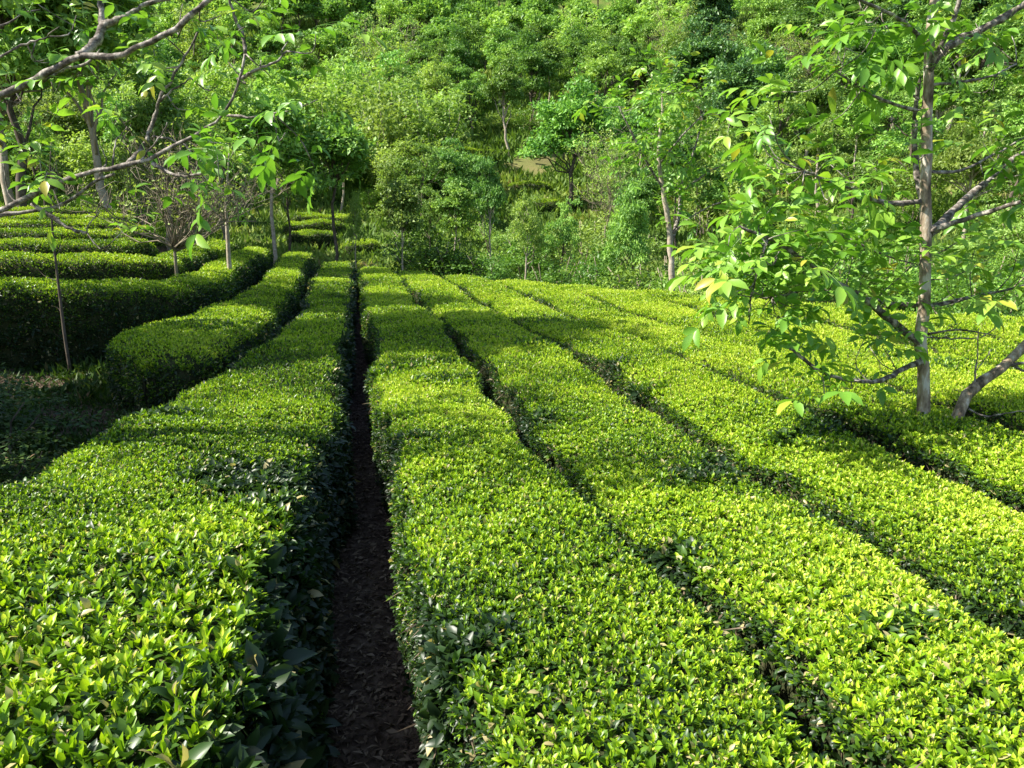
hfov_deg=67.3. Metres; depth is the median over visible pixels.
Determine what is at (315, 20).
forest trunk growth
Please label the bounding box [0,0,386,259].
walnut tree
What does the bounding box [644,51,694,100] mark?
broadleaf tree
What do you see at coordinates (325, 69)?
broadleaf tree
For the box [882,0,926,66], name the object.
evergreen tree
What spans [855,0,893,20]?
broadleaf tree
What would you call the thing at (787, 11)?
broadleaf tree
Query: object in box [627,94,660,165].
broadleaf tree
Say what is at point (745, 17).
broadleaf tree
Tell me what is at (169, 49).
broadleaf tree
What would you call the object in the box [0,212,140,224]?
tea hedge
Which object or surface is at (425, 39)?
broadleaf tree
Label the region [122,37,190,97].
broadleaf tree
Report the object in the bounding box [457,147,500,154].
tea hedge
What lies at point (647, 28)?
broadleaf tree
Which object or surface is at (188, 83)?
feathery tree
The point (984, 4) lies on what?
evergreen tree
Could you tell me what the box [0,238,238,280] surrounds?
tea hedge
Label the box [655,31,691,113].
broadleaf tree
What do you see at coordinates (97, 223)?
tea hedge
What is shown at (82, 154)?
feathery tree
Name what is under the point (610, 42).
broadleaf tree
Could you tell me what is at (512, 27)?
broadleaf tree
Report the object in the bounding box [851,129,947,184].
shrub
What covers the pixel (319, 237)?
tea hedge
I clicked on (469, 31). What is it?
broadleaf tree
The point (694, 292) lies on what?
shrub
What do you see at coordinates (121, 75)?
broadleaf tree
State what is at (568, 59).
broadleaf tree
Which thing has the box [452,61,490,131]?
broadleaf tree
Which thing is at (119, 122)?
thin tree
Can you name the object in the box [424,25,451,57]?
broadleaf tree
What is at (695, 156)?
broadleaf tree
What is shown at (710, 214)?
feathery tree
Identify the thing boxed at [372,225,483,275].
shrub
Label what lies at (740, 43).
broadleaf tree
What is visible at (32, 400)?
bush
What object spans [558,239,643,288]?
shrub
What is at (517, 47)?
broadleaf tree
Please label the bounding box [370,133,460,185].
tree
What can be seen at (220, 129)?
feathery tree
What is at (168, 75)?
broadleaf tree
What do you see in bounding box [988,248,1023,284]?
shrub
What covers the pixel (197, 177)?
thin tree
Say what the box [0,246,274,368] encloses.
tea hedge
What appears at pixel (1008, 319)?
tea hedge
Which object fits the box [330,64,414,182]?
feathery tree
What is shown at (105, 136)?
broadleaf tree
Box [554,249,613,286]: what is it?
shrub
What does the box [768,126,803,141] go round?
shrub
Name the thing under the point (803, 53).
tree
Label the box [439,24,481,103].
broadleaf tree
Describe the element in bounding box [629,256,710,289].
shrub
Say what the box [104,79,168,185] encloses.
feathery tree
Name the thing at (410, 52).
broadleaf tree
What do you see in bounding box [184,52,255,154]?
feathery tree
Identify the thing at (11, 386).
bush
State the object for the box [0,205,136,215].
tea hedge
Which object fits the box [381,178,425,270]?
tree
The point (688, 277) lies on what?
shrub
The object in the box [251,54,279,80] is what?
broadleaf tree
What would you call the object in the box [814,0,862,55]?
broadleaf tree
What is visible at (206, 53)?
broadleaf tree
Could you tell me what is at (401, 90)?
feathery tree
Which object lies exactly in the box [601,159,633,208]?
broadleaf tree
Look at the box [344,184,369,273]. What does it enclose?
tree
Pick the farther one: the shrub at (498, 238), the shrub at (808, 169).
the shrub at (808, 169)
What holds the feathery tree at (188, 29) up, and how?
on the ground
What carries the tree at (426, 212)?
on the ground
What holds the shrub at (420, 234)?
on the ground
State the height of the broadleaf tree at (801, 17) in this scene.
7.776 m
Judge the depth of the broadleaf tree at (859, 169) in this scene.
27.57 m
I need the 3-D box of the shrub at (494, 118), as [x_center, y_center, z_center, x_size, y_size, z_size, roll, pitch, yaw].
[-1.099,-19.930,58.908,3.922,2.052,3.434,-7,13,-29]
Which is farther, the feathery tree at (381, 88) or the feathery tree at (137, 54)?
the feathery tree at (137, 54)
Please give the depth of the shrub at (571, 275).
26.71 m
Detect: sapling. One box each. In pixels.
[23,142,71,372]
[204,123,263,268]
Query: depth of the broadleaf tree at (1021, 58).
36.99 m
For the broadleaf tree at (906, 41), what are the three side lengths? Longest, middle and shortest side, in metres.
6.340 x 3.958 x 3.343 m
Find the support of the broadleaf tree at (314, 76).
on the ground
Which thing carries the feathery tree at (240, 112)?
on the ground
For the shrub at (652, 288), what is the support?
on the ground
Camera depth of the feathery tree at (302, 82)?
53.89 m
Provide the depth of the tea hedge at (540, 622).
2.32 m
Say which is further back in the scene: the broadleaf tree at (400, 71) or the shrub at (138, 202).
the broadleaf tree at (400, 71)
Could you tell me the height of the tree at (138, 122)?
6.683 m
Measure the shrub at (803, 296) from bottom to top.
2.442 m
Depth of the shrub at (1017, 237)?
21.45 m
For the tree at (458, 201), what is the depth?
28.30 m
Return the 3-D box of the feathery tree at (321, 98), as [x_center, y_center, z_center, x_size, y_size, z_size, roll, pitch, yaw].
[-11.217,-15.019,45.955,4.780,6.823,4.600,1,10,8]
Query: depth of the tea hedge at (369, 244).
34.07 m
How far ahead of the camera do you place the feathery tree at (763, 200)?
28.30 m
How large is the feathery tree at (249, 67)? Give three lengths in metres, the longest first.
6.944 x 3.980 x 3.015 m
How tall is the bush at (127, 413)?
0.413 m
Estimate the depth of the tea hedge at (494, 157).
52.39 m
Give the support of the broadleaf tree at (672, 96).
on the ground
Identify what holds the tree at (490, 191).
on the ground
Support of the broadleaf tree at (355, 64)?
on the ground
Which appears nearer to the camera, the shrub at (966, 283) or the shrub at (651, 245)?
the shrub at (966, 283)
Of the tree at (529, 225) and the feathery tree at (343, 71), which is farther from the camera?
the feathery tree at (343, 71)
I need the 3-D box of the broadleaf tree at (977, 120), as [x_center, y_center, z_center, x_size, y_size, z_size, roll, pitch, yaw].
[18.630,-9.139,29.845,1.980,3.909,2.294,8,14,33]
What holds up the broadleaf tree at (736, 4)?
on the ground
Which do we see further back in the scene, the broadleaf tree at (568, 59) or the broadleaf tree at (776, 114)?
the broadleaf tree at (568, 59)
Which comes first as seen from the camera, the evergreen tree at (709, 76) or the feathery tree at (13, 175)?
the feathery tree at (13, 175)
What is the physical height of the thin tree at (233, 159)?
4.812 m
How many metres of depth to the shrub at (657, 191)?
40.49 m
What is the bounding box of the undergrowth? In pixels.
[0,10,1023,313]
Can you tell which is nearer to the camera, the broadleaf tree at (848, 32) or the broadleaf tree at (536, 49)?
the broadleaf tree at (848, 32)
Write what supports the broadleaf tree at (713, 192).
on the ground
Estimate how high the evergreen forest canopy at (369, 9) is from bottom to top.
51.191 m
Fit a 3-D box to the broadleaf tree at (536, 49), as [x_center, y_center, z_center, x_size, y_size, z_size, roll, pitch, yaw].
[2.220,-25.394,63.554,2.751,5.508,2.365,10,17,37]
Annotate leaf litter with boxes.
[321,356,421,767]
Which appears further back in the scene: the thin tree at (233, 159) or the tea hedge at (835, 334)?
the thin tree at (233, 159)
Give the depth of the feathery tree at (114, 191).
36.55 m
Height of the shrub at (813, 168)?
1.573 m
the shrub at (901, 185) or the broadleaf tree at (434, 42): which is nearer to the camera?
the shrub at (901, 185)
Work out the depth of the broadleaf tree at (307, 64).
65.92 m
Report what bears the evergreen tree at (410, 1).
on the ground
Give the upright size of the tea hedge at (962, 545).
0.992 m
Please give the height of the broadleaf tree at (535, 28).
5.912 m
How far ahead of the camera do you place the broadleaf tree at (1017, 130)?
26.86 m
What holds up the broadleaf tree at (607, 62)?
on the ground
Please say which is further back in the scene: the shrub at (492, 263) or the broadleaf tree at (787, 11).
the broadleaf tree at (787, 11)
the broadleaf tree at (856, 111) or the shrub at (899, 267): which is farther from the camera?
the broadleaf tree at (856, 111)
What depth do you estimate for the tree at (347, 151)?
26.03 m
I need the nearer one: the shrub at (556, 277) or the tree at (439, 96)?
the shrub at (556, 277)
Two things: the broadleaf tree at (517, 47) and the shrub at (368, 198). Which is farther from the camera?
the broadleaf tree at (517, 47)
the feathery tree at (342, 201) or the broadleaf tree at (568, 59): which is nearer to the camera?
the feathery tree at (342, 201)
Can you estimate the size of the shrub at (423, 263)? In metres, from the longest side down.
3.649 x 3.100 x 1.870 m
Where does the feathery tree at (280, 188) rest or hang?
on the ground
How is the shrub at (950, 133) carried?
on the ground
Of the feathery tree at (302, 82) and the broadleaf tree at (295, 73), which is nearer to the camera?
the feathery tree at (302, 82)
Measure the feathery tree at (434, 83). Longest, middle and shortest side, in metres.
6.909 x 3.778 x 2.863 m
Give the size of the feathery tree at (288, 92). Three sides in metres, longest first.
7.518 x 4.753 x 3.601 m
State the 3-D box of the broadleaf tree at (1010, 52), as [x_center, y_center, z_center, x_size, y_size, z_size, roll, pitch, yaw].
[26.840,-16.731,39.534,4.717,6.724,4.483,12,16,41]
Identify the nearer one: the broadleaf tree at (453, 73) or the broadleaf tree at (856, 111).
the broadleaf tree at (856, 111)
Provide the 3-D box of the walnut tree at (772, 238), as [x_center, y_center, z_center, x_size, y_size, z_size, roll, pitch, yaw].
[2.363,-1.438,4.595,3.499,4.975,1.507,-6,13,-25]
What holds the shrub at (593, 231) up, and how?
on the ground
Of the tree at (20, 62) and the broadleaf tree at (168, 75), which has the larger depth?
the broadleaf tree at (168, 75)
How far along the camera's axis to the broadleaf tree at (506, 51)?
62.12 m
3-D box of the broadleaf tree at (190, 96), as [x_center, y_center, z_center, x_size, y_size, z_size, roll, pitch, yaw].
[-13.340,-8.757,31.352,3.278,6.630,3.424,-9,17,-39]
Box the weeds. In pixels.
[0,354,133,481]
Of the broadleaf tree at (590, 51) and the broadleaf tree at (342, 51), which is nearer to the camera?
the broadleaf tree at (590, 51)
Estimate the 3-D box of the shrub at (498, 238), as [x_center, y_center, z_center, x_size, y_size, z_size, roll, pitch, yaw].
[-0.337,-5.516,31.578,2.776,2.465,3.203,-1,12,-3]
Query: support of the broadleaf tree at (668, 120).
on the ground
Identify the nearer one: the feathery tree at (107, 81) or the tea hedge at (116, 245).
the tea hedge at (116, 245)
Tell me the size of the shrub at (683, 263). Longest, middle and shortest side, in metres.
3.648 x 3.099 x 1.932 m
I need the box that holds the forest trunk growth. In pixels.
[113,0,911,68]
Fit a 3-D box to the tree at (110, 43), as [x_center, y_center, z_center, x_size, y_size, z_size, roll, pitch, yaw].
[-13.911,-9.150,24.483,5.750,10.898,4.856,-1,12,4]
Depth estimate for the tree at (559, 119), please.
41.32 m
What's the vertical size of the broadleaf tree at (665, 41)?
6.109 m
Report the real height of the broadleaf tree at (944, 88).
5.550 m
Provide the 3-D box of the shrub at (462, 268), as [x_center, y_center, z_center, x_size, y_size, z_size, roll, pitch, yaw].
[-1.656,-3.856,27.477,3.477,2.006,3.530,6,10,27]
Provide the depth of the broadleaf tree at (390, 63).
57.52 m
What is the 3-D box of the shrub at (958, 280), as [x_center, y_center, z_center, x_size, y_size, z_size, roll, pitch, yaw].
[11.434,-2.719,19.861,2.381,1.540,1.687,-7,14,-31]
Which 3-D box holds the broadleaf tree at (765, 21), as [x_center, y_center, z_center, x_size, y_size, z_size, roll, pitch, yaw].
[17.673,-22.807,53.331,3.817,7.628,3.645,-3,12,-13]
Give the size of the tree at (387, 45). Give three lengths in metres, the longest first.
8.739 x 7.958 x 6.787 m
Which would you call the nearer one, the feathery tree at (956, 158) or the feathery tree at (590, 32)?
the feathery tree at (956, 158)
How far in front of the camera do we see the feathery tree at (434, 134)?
47.71 m
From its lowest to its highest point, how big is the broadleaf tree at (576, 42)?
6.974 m
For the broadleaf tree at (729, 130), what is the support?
on the ground
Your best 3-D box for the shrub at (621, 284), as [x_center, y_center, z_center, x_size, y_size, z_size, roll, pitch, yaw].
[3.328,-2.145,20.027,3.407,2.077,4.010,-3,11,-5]
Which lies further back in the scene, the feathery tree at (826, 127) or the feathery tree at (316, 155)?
the feathery tree at (316, 155)
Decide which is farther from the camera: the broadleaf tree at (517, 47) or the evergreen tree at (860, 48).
the broadleaf tree at (517, 47)
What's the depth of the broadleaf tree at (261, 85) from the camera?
50.07 m
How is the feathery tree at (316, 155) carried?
on the ground
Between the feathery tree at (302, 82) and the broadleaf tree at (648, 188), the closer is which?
the broadleaf tree at (648, 188)
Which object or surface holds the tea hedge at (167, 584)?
on the ground
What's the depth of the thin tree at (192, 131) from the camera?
27.12 m
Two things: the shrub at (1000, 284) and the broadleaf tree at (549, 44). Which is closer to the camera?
the shrub at (1000, 284)
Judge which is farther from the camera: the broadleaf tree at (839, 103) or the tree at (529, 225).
the broadleaf tree at (839, 103)
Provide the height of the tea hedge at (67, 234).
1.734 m
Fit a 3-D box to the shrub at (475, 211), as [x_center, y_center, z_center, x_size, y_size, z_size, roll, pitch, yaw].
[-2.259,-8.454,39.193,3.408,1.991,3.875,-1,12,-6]
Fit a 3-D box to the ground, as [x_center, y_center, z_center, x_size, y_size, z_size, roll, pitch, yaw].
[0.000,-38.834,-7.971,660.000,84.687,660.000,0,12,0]
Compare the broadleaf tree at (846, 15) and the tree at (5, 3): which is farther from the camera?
the broadleaf tree at (846, 15)
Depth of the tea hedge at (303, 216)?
38.99 m
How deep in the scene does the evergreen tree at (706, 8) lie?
60.64 m
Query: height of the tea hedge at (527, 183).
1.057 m
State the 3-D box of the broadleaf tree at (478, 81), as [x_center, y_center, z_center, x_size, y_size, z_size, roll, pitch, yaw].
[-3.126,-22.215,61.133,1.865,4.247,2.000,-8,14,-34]
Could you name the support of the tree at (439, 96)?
on the ground
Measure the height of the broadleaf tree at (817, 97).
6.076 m
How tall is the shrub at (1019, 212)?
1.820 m
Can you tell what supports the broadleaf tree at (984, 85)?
on the ground
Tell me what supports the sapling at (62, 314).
on the ground
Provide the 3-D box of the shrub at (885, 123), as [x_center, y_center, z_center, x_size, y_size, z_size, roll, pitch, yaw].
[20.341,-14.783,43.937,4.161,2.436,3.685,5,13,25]
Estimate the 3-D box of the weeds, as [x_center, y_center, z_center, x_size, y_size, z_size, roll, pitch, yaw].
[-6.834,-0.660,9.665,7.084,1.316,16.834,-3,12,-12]
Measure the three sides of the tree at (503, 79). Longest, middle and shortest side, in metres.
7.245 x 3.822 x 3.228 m
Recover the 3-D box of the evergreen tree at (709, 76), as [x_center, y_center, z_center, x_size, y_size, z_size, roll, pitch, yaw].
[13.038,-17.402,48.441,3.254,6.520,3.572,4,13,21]
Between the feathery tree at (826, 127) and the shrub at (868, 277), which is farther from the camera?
the feathery tree at (826, 127)
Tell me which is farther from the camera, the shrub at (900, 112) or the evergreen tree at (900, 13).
the evergreen tree at (900, 13)
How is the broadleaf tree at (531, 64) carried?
on the ground
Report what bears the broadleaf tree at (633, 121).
on the ground
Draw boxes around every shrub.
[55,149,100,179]
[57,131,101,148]
[117,192,157,212]
[127,200,215,226]
[355,184,382,212]
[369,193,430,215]
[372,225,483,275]
[381,217,457,259]
[399,246,480,276]
[417,248,510,279]
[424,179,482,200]
[435,199,500,228]
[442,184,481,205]
[446,252,536,281]
[470,219,530,268]
[472,108,493,120]
[478,108,517,128]
[496,229,561,279]
[501,105,546,130]
[522,217,652,273]
[522,257,604,285]
[524,264,559,280]
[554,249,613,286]
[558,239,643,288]
[560,268,581,282]
[571,233,666,286]
[592,262,704,290]
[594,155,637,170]
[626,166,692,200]
[627,269,757,298]
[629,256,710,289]
[641,254,716,289]
[645,268,743,297]
[668,269,730,292]
[675,283,762,299]
[679,285,767,298]
[696,244,808,302]
[711,244,843,301]
[734,147,820,183]
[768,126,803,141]
[773,211,844,252]
[795,156,815,175]
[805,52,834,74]
[816,255,918,300]
[818,216,895,262]
[819,240,956,309]
[847,114,904,139]
[849,119,920,177]
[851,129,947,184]
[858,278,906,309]
[865,147,984,223]
[884,250,918,277]
[887,89,910,121]
[897,256,1023,316]
[898,252,1023,316]
[918,252,990,294]
[938,120,970,151]
[947,203,1023,260]
[954,194,1023,239]
[973,166,1023,205]
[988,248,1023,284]
[996,225,1023,264]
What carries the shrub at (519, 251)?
on the ground
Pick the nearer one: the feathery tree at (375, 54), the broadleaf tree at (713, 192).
the broadleaf tree at (713, 192)
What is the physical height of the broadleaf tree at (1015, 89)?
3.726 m
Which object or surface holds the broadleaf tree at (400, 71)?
on the ground
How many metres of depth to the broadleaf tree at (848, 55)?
41.56 m
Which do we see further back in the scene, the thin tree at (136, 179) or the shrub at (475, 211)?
the shrub at (475, 211)
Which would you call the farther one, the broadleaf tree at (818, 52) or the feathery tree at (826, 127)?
the broadleaf tree at (818, 52)
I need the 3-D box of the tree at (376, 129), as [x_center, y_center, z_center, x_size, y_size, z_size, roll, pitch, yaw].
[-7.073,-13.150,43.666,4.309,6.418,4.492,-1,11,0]
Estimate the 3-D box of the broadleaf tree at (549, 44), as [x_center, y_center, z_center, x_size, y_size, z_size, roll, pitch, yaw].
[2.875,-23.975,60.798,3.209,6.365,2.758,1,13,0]
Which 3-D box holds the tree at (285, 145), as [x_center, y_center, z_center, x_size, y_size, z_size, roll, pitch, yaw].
[-8.085,-6.728,26.141,3.483,6.362,2.994,7,15,19]
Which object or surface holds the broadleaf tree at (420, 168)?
on the ground
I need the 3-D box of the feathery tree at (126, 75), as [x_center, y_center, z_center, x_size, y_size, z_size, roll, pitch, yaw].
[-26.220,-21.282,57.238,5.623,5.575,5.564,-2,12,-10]
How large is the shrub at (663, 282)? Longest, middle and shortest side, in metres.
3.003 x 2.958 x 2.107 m
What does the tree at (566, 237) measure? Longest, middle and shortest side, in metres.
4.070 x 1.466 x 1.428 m
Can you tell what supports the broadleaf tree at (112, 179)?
on the ground
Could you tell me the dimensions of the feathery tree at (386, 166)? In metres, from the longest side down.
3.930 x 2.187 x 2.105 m
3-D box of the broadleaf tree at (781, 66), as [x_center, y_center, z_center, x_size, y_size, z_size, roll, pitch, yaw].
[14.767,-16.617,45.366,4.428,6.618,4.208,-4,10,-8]
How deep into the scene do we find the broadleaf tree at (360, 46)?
69.76 m
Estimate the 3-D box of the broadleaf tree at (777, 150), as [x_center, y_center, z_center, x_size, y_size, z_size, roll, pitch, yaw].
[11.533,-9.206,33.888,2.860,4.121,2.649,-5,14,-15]
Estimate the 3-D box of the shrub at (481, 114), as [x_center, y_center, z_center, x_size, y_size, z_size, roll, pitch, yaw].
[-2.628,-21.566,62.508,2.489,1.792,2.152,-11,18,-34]
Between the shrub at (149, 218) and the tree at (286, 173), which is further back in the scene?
the shrub at (149, 218)
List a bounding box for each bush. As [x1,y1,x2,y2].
[0,371,49,438]
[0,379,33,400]
[0,385,102,467]
[0,426,79,485]
[34,100,295,274]
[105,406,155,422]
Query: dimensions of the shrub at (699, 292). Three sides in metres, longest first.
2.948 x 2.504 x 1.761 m
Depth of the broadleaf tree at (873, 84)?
38.49 m
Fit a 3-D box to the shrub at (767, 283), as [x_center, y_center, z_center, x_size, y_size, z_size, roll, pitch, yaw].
[6.378,-2.680,21.147,3.025,2.324,3.499,-12,14,-38]
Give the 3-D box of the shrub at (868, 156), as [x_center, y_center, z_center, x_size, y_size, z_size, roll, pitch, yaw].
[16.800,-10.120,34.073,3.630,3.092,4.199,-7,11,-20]
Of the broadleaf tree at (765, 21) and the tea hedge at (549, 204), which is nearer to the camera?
the tea hedge at (549, 204)
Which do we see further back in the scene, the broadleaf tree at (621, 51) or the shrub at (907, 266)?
the broadleaf tree at (621, 51)
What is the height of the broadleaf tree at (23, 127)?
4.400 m
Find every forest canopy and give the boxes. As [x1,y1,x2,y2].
[97,0,866,57]
[359,0,380,25]
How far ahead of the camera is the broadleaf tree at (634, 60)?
56.67 m
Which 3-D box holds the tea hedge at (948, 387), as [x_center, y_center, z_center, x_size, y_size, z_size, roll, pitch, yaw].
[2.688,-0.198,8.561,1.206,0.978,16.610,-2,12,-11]
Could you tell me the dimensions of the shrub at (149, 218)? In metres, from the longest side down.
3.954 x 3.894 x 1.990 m
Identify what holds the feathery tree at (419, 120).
on the ground
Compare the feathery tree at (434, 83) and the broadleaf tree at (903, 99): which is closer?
the broadleaf tree at (903, 99)
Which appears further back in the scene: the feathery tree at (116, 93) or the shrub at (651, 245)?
the feathery tree at (116, 93)
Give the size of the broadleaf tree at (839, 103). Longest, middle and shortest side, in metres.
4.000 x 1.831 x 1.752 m
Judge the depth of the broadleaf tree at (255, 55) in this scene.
69.11 m
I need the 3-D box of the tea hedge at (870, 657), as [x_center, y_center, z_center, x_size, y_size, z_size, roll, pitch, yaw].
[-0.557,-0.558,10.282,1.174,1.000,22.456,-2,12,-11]
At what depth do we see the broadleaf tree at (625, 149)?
40.39 m
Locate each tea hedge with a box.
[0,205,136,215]
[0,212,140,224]
[0,216,143,232]
[0,225,151,241]
[0,236,158,259]
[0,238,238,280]
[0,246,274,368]
[0,260,359,767]
[103,251,317,413]
[282,218,345,237]
[286,228,338,248]
[291,211,353,226]
[342,238,380,255]
[356,265,834,767]
[396,269,1023,767]
[441,273,1023,643]
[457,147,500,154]
[470,155,497,163]
[492,278,1023,512]
[506,180,551,191]
[533,197,583,211]
[554,283,1023,432]
[627,288,1023,386]
[718,296,1023,371]
[807,301,1023,349]
[930,312,1023,325]
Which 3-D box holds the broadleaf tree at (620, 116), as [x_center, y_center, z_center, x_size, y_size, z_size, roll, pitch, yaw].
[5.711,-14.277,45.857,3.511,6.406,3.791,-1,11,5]
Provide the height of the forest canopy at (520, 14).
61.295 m
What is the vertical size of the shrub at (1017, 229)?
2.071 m
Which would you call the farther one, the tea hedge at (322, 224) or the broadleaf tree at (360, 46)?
the broadleaf tree at (360, 46)
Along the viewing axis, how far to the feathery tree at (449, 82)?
58.81 m
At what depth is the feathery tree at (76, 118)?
38.44 m
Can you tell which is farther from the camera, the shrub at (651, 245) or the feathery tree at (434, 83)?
the feathery tree at (434, 83)
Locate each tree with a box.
[0,0,34,21]
[0,0,90,207]
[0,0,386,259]
[0,15,120,210]
[0,105,18,183]
[1,0,166,207]
[2,87,109,178]
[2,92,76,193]
[4,110,62,205]
[18,81,77,160]
[29,133,69,199]
[55,129,126,208]
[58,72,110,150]
[82,93,134,170]
[88,64,123,130]
[91,75,120,142]
[91,76,134,153]
[93,147,142,208]
[95,61,135,94]
[102,108,187,224]
[102,146,143,208]
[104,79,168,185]
[107,99,162,231]
[109,92,209,239]
[114,68,191,250]
[121,56,190,92]
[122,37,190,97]
[126,32,152,65]
[131,133,225,242]
[137,58,179,96]
[139,97,235,246]
[151,38,183,69]
[169,0,232,73]
[176,85,222,150]
[178,67,251,102]
[180,60,206,76]
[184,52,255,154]
[191,141,269,239]
[194,94,297,146]
[198,44,223,70]
[204,117,234,152]
[227,85,322,262]
[234,137,311,201]
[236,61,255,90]
[237,39,267,78]
[244,62,277,96]
[248,69,293,95]
[248,71,311,192]
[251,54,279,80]
[267,155,309,251]
[270,53,310,90]
[284,32,314,80]
[284,111,383,261]
[291,71,362,180]
[292,47,323,76]
[295,80,318,92]
[298,128,362,190]
[306,60,325,87]
[311,45,394,125]
[311,55,356,88]
[320,158,350,212]
[330,45,361,79]
[330,59,365,101]
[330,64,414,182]
[331,11,433,77]
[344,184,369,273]
[349,40,409,97]
[350,92,424,200]
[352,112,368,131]
[355,39,375,74]
[359,48,423,91]
[369,150,409,218]
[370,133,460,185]
[373,73,428,125]
[374,65,421,99]
[376,79,482,201]
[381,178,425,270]
[392,34,439,68]
[393,140,455,246]
[395,118,464,150]
[399,0,443,32]
[400,46,441,76]
[410,54,473,101]
[411,86,463,144]
[414,184,451,269]
[416,53,453,111]
[417,137,485,217]
[422,72,455,123]
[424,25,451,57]
[431,182,481,253]
[437,16,492,85]
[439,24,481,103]
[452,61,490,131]
[464,77,482,123]
[467,19,484,71]
[469,155,507,259]
[475,54,526,156]
[481,24,517,106]
[487,45,519,108]
[504,22,521,44]
[509,185,546,279]
[510,34,532,88]
[512,28,560,129]
[513,62,623,214]
[520,22,544,43]
[527,42,542,101]
[533,37,569,103]
[540,190,582,274]
[548,0,609,83]
[557,21,601,89]
[560,36,585,83]
[566,119,636,237]
[570,41,637,101]
[571,40,767,290]
[578,40,613,100]
[587,90,633,157]
[596,88,655,155]
[599,166,661,212]
[600,24,627,80]
[600,168,650,284]
[601,30,622,88]
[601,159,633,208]
[605,138,635,167]
[611,40,636,77]
[614,37,663,98]
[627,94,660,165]
[635,21,661,50]
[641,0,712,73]
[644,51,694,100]
[649,130,708,249]
[652,110,705,217]
[654,93,689,140]
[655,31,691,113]
[656,97,698,183]
[657,29,688,93]
[659,0,1023,419]
[665,106,740,237]
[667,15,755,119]
[673,0,726,82]
[694,150,787,206]
[696,53,734,130]
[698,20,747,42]
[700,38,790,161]
[705,0,740,45]
[711,144,791,253]
[715,128,741,146]
[729,0,749,24]
[731,3,758,39]
[732,36,748,50]
[732,39,800,144]
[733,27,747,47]
[737,0,789,54]
[746,128,800,199]
[747,74,817,145]
[759,18,836,131]
[760,8,796,62]
[764,66,859,169]
[771,0,834,72]
[774,0,811,57]
[784,112,856,211]
[799,28,827,77]
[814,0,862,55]
[815,51,870,139]
[822,98,851,169]
[826,143,877,219]
[831,23,866,61]
[837,97,884,174]
[840,19,887,89]
[854,70,899,150]
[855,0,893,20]
[861,2,892,34]
[869,21,925,130]
[869,89,952,212]
[871,76,913,154]
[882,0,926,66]
[896,55,989,136]
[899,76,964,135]
[907,0,960,31]
[910,131,1023,238]
[921,0,1001,131]
[927,104,1023,422]
[950,0,1022,75]
[961,64,1019,137]
[967,96,1020,193]
[969,0,1016,81]
[985,74,1023,137]
[987,0,1023,70]
[989,84,1023,209]
[1011,14,1023,65]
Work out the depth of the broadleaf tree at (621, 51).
61.05 m
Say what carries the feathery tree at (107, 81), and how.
on the ground
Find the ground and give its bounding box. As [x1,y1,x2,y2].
[0,0,1023,767]
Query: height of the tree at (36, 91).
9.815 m
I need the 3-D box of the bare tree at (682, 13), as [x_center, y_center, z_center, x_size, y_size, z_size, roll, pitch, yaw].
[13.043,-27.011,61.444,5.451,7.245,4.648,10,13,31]
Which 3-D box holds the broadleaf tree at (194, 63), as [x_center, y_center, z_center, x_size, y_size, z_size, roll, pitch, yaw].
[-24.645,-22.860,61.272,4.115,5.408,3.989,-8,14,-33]
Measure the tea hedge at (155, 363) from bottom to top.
1.322 m
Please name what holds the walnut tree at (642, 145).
on the ground
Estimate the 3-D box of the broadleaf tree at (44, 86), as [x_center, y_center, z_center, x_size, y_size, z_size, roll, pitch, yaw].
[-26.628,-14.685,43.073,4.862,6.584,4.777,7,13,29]
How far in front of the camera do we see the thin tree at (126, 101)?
28.19 m
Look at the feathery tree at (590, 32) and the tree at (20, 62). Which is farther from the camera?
the feathery tree at (590, 32)
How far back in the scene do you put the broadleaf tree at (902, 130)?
29.37 m
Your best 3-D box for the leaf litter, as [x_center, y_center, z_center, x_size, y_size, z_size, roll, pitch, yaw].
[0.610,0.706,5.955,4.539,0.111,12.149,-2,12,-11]
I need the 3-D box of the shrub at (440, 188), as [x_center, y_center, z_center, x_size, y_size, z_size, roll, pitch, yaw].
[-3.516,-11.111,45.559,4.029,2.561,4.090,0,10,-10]
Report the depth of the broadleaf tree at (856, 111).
33.22 m
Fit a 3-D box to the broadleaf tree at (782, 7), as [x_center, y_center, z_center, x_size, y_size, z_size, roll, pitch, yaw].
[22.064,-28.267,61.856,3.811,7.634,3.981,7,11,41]
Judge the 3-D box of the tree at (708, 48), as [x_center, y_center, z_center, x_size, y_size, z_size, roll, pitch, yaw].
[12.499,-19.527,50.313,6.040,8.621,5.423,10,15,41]
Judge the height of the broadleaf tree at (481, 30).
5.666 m
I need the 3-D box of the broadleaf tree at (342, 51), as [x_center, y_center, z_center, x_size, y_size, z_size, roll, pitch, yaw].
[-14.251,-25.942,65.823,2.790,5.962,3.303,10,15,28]

